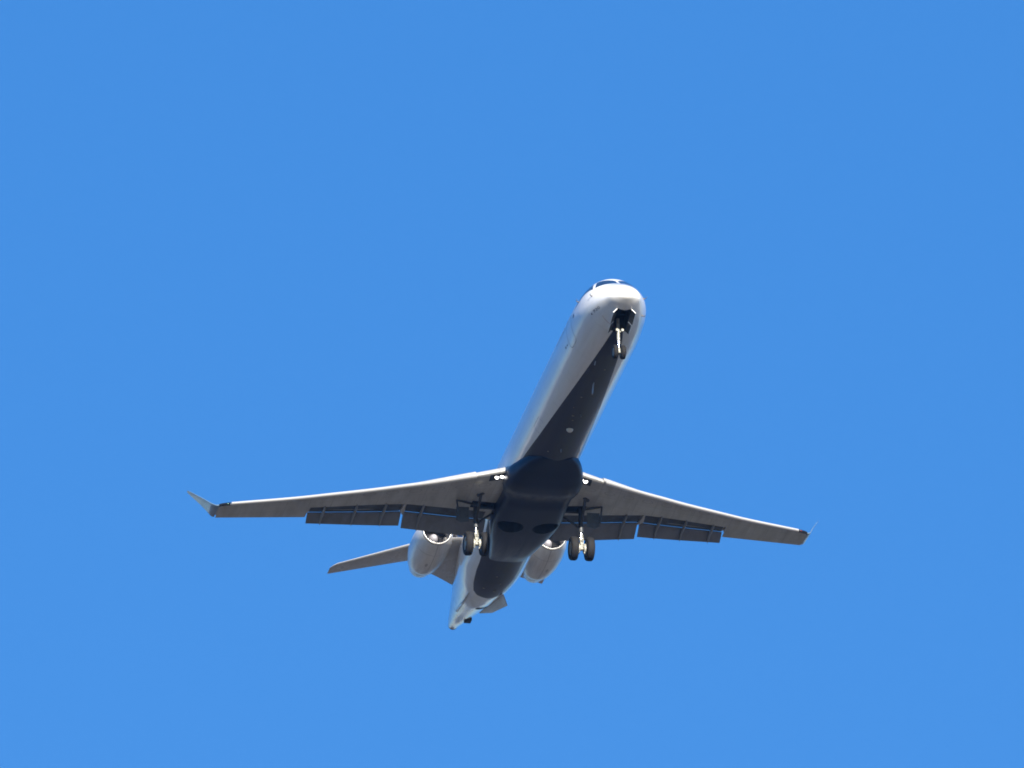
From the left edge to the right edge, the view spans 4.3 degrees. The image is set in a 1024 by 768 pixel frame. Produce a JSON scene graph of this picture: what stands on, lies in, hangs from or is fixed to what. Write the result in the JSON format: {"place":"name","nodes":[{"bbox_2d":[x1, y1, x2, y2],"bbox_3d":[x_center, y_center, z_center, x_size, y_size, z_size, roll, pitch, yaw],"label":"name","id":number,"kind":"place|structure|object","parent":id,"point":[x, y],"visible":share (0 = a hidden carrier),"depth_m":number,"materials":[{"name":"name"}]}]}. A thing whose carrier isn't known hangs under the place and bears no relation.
{"place":"outdoors","nodes":[
{"label":"outdoors","id":0,"kind":"place"},
{"bbox_2d":[187,279,817,629],"bbox_3d":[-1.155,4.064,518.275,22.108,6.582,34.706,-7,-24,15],"label":"airplane","id":1,"kind":"object","parent":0,"point":[532,503],"visible":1,"depth_m":516.32,"materials":[{"name":"paint"}]},
{"bbox_2d":[0,0,1023,767],"label":"sky","id":2,"kind":"structure","parent":0,"point":[250,249],"materials":[{"name":"blue"}]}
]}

